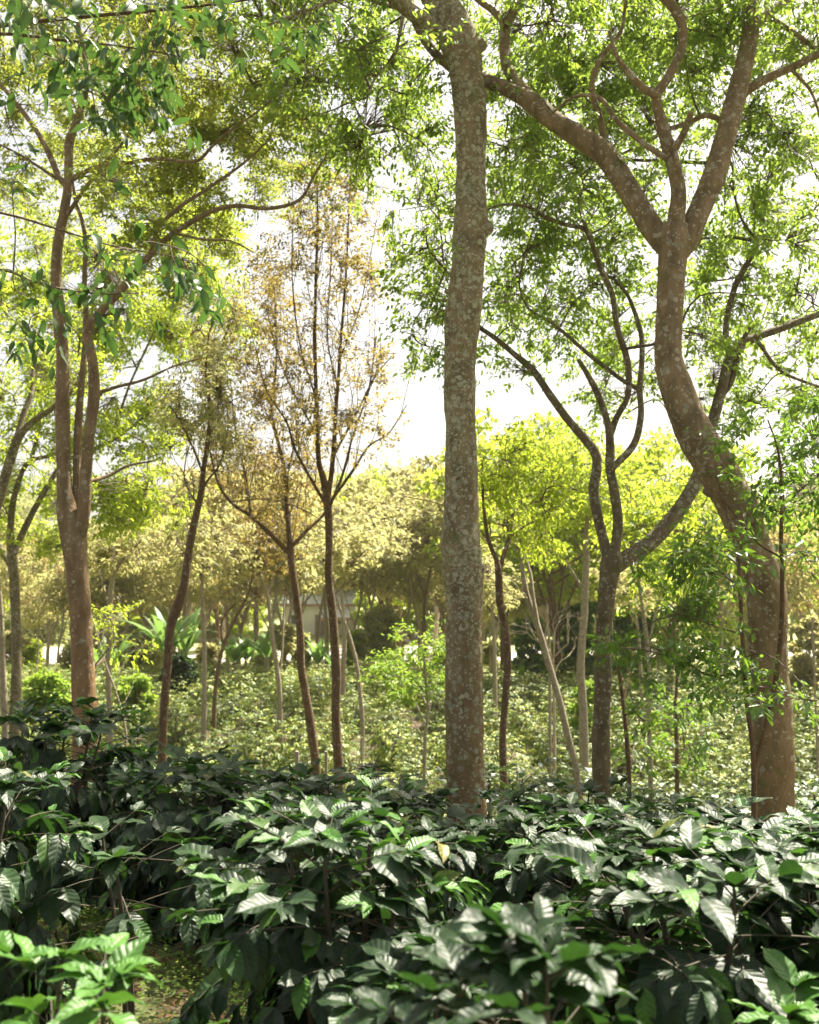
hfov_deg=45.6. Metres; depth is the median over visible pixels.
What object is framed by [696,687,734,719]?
coffee bush
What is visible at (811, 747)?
coffee bush
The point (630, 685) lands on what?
coffee bush
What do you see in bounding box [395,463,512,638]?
hazy tree
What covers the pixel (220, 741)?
coffee bush
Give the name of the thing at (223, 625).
hazy tree
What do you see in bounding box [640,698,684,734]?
coffee bush
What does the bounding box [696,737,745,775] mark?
coffee bush
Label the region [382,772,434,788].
coffee bush
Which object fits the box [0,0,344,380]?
overhanging tree
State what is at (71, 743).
coffee bush
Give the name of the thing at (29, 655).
leafy shrub
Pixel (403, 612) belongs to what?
roadside tree
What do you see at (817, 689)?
coffee bush
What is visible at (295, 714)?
coffee bush
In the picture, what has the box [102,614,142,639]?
roadside tree
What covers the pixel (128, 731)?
coffee bush
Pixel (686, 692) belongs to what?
coffee bush
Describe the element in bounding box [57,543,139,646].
thin tree
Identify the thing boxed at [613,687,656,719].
coffee bush
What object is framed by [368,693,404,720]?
coffee bush
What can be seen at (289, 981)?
coffee bush
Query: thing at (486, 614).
thin tree
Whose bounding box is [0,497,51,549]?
hillside tree
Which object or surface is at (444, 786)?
coffee bush
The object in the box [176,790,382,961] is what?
coffee bush
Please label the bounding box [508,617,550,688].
dark tree
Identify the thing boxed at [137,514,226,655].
thin tree
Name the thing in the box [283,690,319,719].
coffee bush
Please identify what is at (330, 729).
coffee bush
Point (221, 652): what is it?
slender tree
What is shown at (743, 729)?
coffee bush
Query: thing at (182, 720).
coffee bush
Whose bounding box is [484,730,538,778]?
coffee bush
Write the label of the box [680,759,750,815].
coffee bush
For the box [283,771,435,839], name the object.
coffee bush
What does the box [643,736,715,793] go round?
coffee bush
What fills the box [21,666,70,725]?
leafy shrub
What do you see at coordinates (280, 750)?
coffee bush
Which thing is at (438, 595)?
thin tree
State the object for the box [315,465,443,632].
hazy tree
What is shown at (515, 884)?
coffee bush
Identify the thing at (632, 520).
slender tree
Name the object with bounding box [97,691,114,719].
coffee bush
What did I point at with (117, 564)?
slender tree
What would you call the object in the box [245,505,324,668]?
thin tree
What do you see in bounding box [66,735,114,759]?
coffee bush
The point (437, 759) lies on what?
coffee bush
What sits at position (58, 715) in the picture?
coffee bush
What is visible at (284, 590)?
hazy tree
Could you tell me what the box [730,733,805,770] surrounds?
coffee bush
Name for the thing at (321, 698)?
coffee bush
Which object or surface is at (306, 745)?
coffee bush
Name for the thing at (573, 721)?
leafy shrub
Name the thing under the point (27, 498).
hillside tree
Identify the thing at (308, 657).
leafy shrub
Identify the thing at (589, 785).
coffee bush
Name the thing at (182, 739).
coffee bush
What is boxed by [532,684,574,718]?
coffee bush
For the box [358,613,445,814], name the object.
leafy sapling
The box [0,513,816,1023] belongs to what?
ground
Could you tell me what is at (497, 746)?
coffee bush
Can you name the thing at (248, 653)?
banana plant
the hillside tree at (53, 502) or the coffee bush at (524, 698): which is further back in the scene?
the hillside tree at (53, 502)
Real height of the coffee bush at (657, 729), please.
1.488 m
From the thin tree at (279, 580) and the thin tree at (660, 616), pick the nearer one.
the thin tree at (279, 580)
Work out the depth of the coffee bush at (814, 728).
32.24 m
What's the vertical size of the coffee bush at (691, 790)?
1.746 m
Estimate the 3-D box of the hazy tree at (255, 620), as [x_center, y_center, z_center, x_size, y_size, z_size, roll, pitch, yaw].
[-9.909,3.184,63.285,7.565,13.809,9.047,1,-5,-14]
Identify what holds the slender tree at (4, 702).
on the ground at (152, 999)
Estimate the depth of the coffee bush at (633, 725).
31.98 m
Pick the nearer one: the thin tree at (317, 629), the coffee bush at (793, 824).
the coffee bush at (793, 824)
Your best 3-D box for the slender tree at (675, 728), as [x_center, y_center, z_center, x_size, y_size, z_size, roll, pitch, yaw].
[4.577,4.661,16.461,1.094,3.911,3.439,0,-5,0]
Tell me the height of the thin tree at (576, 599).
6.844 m
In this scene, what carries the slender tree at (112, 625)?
on the ground at (152, 999)
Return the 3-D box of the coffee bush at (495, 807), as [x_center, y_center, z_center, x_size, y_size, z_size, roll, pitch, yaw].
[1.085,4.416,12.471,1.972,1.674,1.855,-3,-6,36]
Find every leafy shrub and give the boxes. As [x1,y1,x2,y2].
[5,630,32,673]
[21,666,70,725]
[22,636,46,674]
[59,640,98,672]
[111,638,128,675]
[114,672,158,725]
[119,628,163,676]
[156,651,199,696]
[193,642,219,672]
[248,650,279,677]
[268,623,295,676]
[290,632,312,672]
[340,628,365,676]
[347,629,369,670]
[429,639,445,668]
[482,638,499,671]
[544,638,575,678]
[567,678,593,750]
[590,629,615,677]
[650,620,700,669]
[694,616,740,665]
[736,630,749,667]
[787,615,818,709]
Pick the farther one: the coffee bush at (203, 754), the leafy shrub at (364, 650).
the leafy shrub at (364, 650)
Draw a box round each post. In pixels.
[295,751,298,795]
[324,751,327,793]
[361,737,362,794]
[516,770,518,789]
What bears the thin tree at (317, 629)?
on the ground at (152, 999)
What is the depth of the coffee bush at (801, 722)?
33.58 m
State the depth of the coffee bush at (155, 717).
33.67 m
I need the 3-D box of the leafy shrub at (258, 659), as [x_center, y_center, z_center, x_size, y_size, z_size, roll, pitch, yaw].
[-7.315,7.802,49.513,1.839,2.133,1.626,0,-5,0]
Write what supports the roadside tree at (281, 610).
on the ground at (152, 999)
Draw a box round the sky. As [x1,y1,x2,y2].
[0,0,818,520]
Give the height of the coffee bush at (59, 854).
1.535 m
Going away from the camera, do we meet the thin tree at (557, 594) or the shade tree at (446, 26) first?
the shade tree at (446, 26)
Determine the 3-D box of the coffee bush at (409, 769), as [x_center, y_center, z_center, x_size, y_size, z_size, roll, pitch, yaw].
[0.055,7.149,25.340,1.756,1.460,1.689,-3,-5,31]
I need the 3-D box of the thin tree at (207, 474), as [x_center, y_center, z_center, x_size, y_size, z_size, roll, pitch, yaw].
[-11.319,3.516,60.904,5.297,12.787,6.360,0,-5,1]
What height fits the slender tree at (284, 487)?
11.370 m
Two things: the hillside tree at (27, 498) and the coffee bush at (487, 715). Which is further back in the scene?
the hillside tree at (27, 498)
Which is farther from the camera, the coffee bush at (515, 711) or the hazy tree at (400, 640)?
the hazy tree at (400, 640)
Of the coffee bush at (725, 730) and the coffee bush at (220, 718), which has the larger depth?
the coffee bush at (220, 718)
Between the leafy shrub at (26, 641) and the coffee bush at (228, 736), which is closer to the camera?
the coffee bush at (228, 736)
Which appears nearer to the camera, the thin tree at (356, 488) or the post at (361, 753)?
the post at (361, 753)
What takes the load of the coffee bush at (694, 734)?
on the ground at (152, 999)
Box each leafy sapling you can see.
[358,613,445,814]
[585,378,818,842]
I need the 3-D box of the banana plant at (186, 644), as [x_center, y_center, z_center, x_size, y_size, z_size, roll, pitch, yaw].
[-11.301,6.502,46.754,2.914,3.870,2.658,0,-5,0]
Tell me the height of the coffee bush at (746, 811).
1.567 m
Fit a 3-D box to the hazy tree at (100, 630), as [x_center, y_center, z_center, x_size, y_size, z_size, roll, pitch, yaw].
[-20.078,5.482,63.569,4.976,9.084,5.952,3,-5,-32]
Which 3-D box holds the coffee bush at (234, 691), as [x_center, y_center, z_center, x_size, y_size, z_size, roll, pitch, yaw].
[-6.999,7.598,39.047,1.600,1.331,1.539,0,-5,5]
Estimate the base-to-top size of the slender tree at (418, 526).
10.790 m
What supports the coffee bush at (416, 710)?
on the ground at (152, 999)
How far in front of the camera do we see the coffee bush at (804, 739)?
29.89 m
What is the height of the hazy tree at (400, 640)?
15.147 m
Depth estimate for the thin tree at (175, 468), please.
61.41 m
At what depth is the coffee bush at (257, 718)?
33.28 m
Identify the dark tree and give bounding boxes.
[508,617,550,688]
[554,598,597,678]
[612,609,657,678]
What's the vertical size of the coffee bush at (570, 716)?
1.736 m
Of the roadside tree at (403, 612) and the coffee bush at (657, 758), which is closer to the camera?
the coffee bush at (657, 758)
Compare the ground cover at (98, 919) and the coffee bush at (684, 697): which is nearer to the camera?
the ground cover at (98, 919)
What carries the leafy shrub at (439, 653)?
on the ground at (152, 999)
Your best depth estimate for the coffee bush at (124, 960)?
2.23 m
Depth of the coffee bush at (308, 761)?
26.82 m
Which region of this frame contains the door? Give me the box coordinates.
[315,615,323,634]
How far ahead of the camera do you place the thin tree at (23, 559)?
54.69 m
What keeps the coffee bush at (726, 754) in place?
on the ground at (152, 999)
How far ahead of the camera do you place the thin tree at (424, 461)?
55.34 m
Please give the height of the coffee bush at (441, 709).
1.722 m
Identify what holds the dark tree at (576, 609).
on the ground at (152, 999)
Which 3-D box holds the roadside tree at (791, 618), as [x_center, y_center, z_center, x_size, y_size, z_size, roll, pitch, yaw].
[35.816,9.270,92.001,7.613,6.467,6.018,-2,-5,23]
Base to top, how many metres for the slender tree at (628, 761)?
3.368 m
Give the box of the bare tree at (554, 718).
[510,602,586,791]
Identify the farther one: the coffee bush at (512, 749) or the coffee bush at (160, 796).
the coffee bush at (512, 749)
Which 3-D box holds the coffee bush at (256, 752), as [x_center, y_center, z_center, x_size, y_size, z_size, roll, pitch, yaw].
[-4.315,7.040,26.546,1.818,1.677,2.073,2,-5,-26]
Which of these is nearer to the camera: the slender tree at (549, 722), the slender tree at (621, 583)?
the slender tree at (549, 722)
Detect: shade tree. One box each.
[0,0,347,799]
[0,117,265,765]
[196,0,493,888]
[368,37,818,825]
[409,0,818,828]
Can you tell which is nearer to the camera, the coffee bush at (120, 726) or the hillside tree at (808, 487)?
the coffee bush at (120, 726)
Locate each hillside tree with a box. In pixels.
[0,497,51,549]
[6,492,46,527]
[35,477,72,520]
[205,475,283,611]
[312,487,382,628]
[362,459,443,618]
[785,475,818,509]
[787,497,816,525]
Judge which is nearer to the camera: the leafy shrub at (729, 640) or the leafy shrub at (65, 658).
the leafy shrub at (65, 658)
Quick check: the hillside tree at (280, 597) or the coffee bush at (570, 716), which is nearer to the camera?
the coffee bush at (570, 716)
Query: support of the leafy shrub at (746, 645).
on the ground at (152, 999)
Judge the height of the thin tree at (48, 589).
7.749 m
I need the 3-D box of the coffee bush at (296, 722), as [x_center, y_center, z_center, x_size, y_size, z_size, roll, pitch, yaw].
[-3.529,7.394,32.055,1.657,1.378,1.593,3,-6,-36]
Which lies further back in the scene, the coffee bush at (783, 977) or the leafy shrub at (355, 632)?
the leafy shrub at (355, 632)
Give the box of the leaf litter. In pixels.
[38,915,498,1023]
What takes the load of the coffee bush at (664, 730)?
on the ground at (152, 999)
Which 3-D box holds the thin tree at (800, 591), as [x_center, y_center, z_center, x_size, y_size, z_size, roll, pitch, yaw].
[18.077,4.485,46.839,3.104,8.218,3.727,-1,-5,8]
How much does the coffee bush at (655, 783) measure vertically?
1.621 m
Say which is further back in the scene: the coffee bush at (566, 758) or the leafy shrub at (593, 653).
the leafy shrub at (593, 653)
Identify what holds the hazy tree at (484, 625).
on the ground at (152, 999)
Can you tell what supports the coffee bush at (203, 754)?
on the ground at (152, 999)
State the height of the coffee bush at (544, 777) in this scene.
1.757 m
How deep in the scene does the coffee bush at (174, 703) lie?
35.26 m
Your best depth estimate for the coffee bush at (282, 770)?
25.34 m
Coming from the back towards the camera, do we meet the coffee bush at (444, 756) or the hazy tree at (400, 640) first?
the hazy tree at (400, 640)
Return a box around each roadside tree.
[3,598,10,631]
[4,585,69,644]
[65,610,106,635]
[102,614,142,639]
[120,605,166,633]
[150,602,222,638]
[206,606,233,638]
[229,604,265,638]
[260,592,282,616]
[349,591,421,632]
[396,600,440,638]
[413,594,445,638]
[439,609,528,640]
[485,604,523,640]
[510,589,559,638]
[538,602,594,640]
[646,602,700,637]
[663,592,739,639]
[711,595,747,640]
[788,597,817,641]
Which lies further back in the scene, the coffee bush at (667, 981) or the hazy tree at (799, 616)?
the hazy tree at (799, 616)
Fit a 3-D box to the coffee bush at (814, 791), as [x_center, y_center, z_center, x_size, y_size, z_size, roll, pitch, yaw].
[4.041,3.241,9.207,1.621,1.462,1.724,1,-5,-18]
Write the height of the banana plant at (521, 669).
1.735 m
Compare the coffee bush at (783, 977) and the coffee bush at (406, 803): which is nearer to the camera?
the coffee bush at (783, 977)
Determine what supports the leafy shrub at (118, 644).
on the ground at (152, 999)
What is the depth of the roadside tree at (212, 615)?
91.28 m
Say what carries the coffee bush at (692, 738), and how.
on the ground at (152, 999)
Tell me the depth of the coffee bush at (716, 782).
22.27 m
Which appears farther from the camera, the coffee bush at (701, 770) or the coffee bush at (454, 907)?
the coffee bush at (701, 770)
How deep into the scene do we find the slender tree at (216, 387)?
13.95 m
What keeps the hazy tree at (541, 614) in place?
on the ground at (152, 999)
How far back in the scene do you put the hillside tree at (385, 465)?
98.90 m
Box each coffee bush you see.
[0,688,23,716]
[0,694,160,919]
[0,747,100,1023]
[0,930,229,1023]
[8,711,41,738]
[9,801,273,1016]
[20,723,41,739]
[27,713,69,751]
[39,741,202,910]
[48,703,71,741]
[58,736,105,755]
[60,723,130,770]
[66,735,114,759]
[67,743,298,945]
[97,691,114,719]
[98,697,137,742]
[105,691,157,734]
[106,735,152,759]
[113,721,156,745]
[114,741,157,768]
[115,686,159,714]
[136,738,169,773]
[139,696,192,743]
[145,697,186,725]
[145,794,239,890]
[147,682,176,712]
[147,719,210,772]
[154,708,216,749]
[155,692,198,719]
[155,744,217,791]
[163,775,518,1023]
[175,680,219,715]
[176,780,266,829]
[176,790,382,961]
[185,735,243,764]
[190,722,251,764]
[191,699,233,730]
[196,758,385,849]
[197,753,252,778]
[216,692,246,722]
[217,684,253,715]
[218,707,283,755]
[222,737,282,781]
[232,695,276,732]
[232,709,276,745]
[233,688,276,722]
[236,727,290,773]
[240,767,301,795]
[260,720,308,770]
[265,763,294,795]
[268,762,489,932]
[275,714,327,752]
[275,748,323,785]
[281,733,332,774]
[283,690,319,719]
[283,698,322,731]
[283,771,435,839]
[288,677,331,714]
[315,703,359,741]
[315,910,556,1023]
[316,717,356,752]
[318,726,366,769]
[321,690,380,734]
[321,748,376,791]
[323,813,532,1023]
[329,692,366,720]
[341,893,653,1023]
[356,720,417,769]
[364,720,407,755]
[365,707,405,743]
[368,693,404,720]
[379,759,439,799]
[380,780,437,821]
[382,703,416,733]
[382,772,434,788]
[383,748,437,788]
[385,735,443,777]
[403,678,441,713]
[403,757,560,856]
[407,711,444,742]
[411,683,444,717]
[412,730,445,766]
[416,689,445,730]
[422,716,445,752]
[429,781,446,812]
[431,737,508,789]
[433,752,500,803]
[436,740,497,774]
[443,699,499,729]
[443,792,557,820]
[444,791,668,1023]
[448,776,659,888]
[483,689,492,718]
[483,694,497,725]
[483,706,518,752]
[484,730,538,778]
[484,731,515,764]
[485,755,543,789]
[487,763,539,804]
[488,685,537,721]
[490,797,818,1023]
[491,674,540,710]
[492,767,583,817]
[497,767,552,804]
[499,699,542,731]
[506,700,547,744]
[518,715,569,750]
[520,677,567,712]
[521,721,577,766]
[529,785,754,939]
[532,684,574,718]
[537,725,591,777]
[538,694,577,730]
[547,762,624,797]
[552,712,612,755]
[552,743,616,791]
[557,698,612,734]
[566,768,634,800]
[577,775,736,847]
[589,731,646,776]
[610,695,638,731]
[610,705,646,740]
[610,714,644,751]
[610,748,663,792]
[612,681,646,707]
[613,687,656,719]
[613,794,818,1018]
[616,775,668,809]
[617,724,669,766]
[617,777,694,812]
[618,765,674,801]
[634,735,689,777]
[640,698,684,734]
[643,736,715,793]
[644,675,690,709]
[646,700,701,746]
[647,816,818,983]
[658,781,726,806]
[665,686,709,713]
[665,687,719,730]
[671,717,725,767]
[671,720,715,746]
[672,766,731,802]
[676,784,812,853]
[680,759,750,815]
[694,772,750,809]
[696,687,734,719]
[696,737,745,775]
[699,707,737,743]
[702,709,748,756]
[703,774,818,837]
[705,844,818,1023]
[706,740,750,792]
[707,754,750,796]
[708,947,818,1023]
[711,698,746,730]
[728,722,748,760]
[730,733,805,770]
[734,771,811,802]
[735,705,751,739]
[772,811,818,928]
[791,678,805,708]
[791,686,818,719]
[792,695,799,726]
[793,700,818,743]
[794,725,818,766]
[795,732,818,775]
[795,741,815,785]
[795,758,815,801]
[795,770,818,843]
[795,779,818,807]
[799,695,818,724]
[803,708,818,750]
[806,680,818,703]
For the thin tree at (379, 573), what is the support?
on the ground at (152, 999)
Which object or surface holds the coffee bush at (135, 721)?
on the ground at (152, 999)
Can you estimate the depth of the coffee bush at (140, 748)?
26.88 m
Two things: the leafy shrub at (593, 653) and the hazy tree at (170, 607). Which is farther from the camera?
the hazy tree at (170, 607)
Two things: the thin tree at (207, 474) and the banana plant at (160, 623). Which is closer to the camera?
the banana plant at (160, 623)
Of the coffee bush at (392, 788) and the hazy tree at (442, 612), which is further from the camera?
the hazy tree at (442, 612)
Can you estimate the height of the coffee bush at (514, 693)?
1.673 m
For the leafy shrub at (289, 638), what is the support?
on the ground at (152, 999)
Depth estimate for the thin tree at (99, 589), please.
49.88 m
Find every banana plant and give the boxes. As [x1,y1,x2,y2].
[93,641,105,676]
[99,634,139,665]
[121,607,218,659]
[150,607,206,653]
[213,637,249,685]
[215,630,262,671]
[237,620,295,684]
[305,638,330,680]
[324,652,340,677]
[512,659,540,692]
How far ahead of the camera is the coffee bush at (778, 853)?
3.40 m
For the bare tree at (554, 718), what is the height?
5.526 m
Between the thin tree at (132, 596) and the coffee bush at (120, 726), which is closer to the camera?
the coffee bush at (120, 726)
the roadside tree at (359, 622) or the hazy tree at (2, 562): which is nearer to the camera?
the hazy tree at (2, 562)
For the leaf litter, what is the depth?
5.18 m
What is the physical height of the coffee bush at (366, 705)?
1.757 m
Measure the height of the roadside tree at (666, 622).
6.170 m
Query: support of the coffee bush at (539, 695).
on the ground at (152, 999)
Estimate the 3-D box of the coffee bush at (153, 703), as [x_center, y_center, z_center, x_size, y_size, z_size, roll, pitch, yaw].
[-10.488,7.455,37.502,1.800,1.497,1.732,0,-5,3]
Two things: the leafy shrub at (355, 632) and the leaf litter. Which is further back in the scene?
the leafy shrub at (355, 632)
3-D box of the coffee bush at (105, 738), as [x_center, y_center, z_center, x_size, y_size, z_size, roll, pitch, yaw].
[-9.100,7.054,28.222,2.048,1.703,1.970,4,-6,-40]
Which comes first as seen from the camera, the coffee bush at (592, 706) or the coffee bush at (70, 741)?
the coffee bush at (70, 741)
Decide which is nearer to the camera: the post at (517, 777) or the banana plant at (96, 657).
the post at (517, 777)
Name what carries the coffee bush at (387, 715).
on the ground at (152, 999)
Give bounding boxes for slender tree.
[0,581,8,768]
[55,526,176,749]
[69,600,159,746]
[142,271,261,784]
[149,498,269,753]
[178,231,363,773]
[197,523,288,737]
[217,499,317,741]
[224,98,421,791]
[294,523,395,767]
[308,500,420,711]
[374,483,443,671]
[404,413,589,819]
[480,538,535,731]
[509,536,581,801]
[514,426,672,796]
[546,604,551,792]
[583,469,708,802]
[589,547,676,737]
[610,634,673,814]
[636,674,723,814]
[811,617,818,795]
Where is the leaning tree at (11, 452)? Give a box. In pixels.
[0,280,123,510]
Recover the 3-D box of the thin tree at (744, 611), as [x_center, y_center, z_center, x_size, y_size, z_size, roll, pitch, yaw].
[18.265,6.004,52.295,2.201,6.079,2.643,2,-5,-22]
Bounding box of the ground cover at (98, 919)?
[38,901,489,1023]
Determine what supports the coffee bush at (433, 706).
on the ground at (152, 999)
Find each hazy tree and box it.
[0,519,62,630]
[17,539,88,666]
[87,530,127,643]
[117,523,188,629]
[124,466,216,654]
[151,485,244,656]
[173,500,195,646]
[178,514,240,643]
[204,492,228,650]
[205,503,272,663]
[206,454,311,641]
[262,475,357,614]
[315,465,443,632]
[354,473,422,645]
[363,575,419,650]
[382,486,480,651]
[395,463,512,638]
[409,407,610,678]
[478,437,662,676]
[479,496,525,664]
[513,531,577,628]
[532,429,715,675]
[562,430,769,682]
[576,480,694,617]
[664,494,778,672]
[705,502,818,614]
[769,514,818,666]
[789,542,818,622]
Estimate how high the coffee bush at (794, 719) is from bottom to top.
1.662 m
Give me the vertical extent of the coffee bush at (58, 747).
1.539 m
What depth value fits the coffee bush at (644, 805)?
5.91 m
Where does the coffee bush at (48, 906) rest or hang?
on the ground at (152, 999)
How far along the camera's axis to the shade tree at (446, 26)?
9.67 m
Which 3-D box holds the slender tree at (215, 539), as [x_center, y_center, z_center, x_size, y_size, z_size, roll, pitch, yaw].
[-6.132,3.775,29.681,3.329,8.381,6.655,0,-5,0]
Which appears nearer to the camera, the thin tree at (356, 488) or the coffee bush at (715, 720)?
the coffee bush at (715, 720)
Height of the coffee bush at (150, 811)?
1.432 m
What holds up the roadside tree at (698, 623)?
on the ground at (152, 999)
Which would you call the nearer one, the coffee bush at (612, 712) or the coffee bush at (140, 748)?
the coffee bush at (140, 748)
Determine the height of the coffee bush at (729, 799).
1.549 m
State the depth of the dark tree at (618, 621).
46.35 m
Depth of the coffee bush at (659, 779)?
23.58 m
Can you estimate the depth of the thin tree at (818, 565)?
63.38 m
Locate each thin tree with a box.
[0,521,53,623]
[20,570,68,671]
[25,535,68,672]
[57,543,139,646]
[88,518,142,676]
[89,528,159,675]
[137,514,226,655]
[142,537,193,665]
[147,461,223,652]
[190,467,266,664]
[193,553,226,642]
[194,545,260,673]
[217,471,319,675]
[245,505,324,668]
[247,487,324,679]
[293,509,322,662]
[299,482,365,667]
[310,580,354,606]
[320,492,411,672]
[324,513,385,630]
[339,474,415,665]
[360,454,444,670]
[371,534,434,661]
[371,561,414,631]
[398,550,445,659]
[427,514,499,600]
[483,587,508,672]
[503,560,542,656]
[511,546,574,676]
[527,526,591,622]
[568,563,597,614]
[647,595,682,669]
[729,582,747,624]
[764,520,818,672]
[801,521,818,599]
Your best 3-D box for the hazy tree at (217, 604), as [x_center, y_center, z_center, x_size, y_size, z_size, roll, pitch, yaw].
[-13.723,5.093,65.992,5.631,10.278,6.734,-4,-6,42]
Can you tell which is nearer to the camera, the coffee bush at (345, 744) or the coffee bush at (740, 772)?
the coffee bush at (740, 772)
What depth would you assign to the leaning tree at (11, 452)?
17.13 m
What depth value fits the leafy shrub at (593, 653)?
50.44 m
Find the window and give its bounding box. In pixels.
[290,614,295,624]
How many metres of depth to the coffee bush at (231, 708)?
37.48 m
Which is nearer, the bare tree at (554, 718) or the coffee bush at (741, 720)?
the bare tree at (554, 718)
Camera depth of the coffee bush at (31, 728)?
33.50 m
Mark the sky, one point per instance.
(425, 434)
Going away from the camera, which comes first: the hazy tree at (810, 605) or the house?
the hazy tree at (810, 605)
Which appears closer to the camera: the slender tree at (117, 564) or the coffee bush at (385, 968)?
the coffee bush at (385, 968)
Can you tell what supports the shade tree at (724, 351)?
on the ground at (152, 999)
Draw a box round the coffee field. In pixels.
[6,654,818,711]
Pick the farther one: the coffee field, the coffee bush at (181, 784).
the coffee field
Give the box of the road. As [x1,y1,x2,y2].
[5,645,817,664]
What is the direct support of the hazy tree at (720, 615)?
on the ground at (152, 999)
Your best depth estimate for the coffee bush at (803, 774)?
25.39 m
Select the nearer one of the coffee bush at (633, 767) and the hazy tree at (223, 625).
the coffee bush at (633, 767)
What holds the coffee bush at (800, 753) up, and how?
on the ground at (152, 999)
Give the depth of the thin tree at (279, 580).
46.95 m
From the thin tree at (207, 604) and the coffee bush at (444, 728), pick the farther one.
the thin tree at (207, 604)
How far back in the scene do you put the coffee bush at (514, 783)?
10.63 m
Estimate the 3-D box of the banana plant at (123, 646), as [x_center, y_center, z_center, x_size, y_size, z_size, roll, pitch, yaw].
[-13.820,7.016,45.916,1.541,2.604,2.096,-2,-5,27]
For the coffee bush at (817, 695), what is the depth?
37.26 m
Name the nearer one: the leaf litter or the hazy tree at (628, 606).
the leaf litter
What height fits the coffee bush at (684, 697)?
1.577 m
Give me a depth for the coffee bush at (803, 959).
3.71 m
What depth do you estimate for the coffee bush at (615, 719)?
33.82 m
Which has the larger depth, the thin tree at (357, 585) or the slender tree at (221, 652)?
the thin tree at (357, 585)
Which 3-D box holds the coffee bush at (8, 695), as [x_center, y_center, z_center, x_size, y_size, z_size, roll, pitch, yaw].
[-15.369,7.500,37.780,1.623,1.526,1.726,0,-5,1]
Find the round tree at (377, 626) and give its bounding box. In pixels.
[358,603,405,663]
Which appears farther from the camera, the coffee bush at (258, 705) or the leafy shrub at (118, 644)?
the leafy shrub at (118, 644)
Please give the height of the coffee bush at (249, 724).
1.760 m
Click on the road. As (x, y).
(53, 654)
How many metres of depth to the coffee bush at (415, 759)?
26.99 m
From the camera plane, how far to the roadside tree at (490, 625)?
89.42 m
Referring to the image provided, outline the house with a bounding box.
[280,589,359,637]
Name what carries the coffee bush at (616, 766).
on the ground at (152, 999)
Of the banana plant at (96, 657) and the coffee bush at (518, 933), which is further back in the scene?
the banana plant at (96, 657)
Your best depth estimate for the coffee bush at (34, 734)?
30.20 m
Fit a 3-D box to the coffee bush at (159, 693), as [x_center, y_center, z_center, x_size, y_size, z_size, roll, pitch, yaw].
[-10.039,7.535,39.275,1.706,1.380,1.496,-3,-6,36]
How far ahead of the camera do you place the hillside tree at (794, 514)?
165.21 m
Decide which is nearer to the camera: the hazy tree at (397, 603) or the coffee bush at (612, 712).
the coffee bush at (612, 712)
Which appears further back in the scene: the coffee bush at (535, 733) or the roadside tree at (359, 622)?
the roadside tree at (359, 622)
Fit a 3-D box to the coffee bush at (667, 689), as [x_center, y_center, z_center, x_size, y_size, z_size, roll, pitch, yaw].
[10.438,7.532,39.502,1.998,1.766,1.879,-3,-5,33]
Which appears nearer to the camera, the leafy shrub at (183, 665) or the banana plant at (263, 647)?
the leafy shrub at (183, 665)
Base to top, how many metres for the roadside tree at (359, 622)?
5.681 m
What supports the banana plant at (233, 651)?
on the ground at (152, 999)
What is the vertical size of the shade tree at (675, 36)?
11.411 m
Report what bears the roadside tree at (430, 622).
on the ground at (152, 999)
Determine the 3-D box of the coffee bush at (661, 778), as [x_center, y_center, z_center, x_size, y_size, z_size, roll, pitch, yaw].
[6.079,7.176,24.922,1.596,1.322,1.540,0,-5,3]
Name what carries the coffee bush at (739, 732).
on the ground at (152, 999)
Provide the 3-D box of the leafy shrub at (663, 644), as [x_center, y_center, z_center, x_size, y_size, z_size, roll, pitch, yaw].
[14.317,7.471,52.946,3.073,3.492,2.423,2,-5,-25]
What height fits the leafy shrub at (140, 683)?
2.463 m
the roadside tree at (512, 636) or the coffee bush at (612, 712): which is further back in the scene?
the roadside tree at (512, 636)
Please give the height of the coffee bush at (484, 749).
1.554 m
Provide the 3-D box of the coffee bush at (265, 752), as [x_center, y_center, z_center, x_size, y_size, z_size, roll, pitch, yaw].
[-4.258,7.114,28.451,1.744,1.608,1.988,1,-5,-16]
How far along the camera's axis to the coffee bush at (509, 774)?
25.09 m
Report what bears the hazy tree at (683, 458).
on the ground at (152, 999)
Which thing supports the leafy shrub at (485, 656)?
on the ground at (152, 999)
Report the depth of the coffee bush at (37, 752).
7.65 m
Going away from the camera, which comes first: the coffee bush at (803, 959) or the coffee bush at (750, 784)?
the coffee bush at (803, 959)
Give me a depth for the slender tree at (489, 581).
35.70 m
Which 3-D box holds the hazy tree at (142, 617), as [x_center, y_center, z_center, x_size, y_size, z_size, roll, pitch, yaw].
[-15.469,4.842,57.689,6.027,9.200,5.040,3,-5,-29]
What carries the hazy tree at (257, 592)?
on the ground at (152, 999)
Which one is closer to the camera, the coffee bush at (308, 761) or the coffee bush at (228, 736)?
the coffee bush at (308, 761)
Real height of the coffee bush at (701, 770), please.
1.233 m
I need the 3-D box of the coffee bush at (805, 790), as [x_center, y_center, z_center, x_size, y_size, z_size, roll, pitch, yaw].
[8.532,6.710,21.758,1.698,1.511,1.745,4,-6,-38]
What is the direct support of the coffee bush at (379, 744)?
on the ground at (152, 999)
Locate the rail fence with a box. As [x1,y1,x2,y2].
[401,626,488,639]
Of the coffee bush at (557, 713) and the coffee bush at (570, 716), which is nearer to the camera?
the coffee bush at (570, 716)
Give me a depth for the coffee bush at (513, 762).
26.40 m
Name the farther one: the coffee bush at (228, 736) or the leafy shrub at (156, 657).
the leafy shrub at (156, 657)
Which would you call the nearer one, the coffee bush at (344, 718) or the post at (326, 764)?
the post at (326, 764)
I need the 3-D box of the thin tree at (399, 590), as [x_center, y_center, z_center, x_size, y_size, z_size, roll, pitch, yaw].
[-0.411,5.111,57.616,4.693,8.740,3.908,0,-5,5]
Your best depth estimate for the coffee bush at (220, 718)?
35.68 m
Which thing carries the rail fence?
on the ground at (152, 999)
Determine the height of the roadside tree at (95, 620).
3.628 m
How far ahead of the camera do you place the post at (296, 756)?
15.72 m

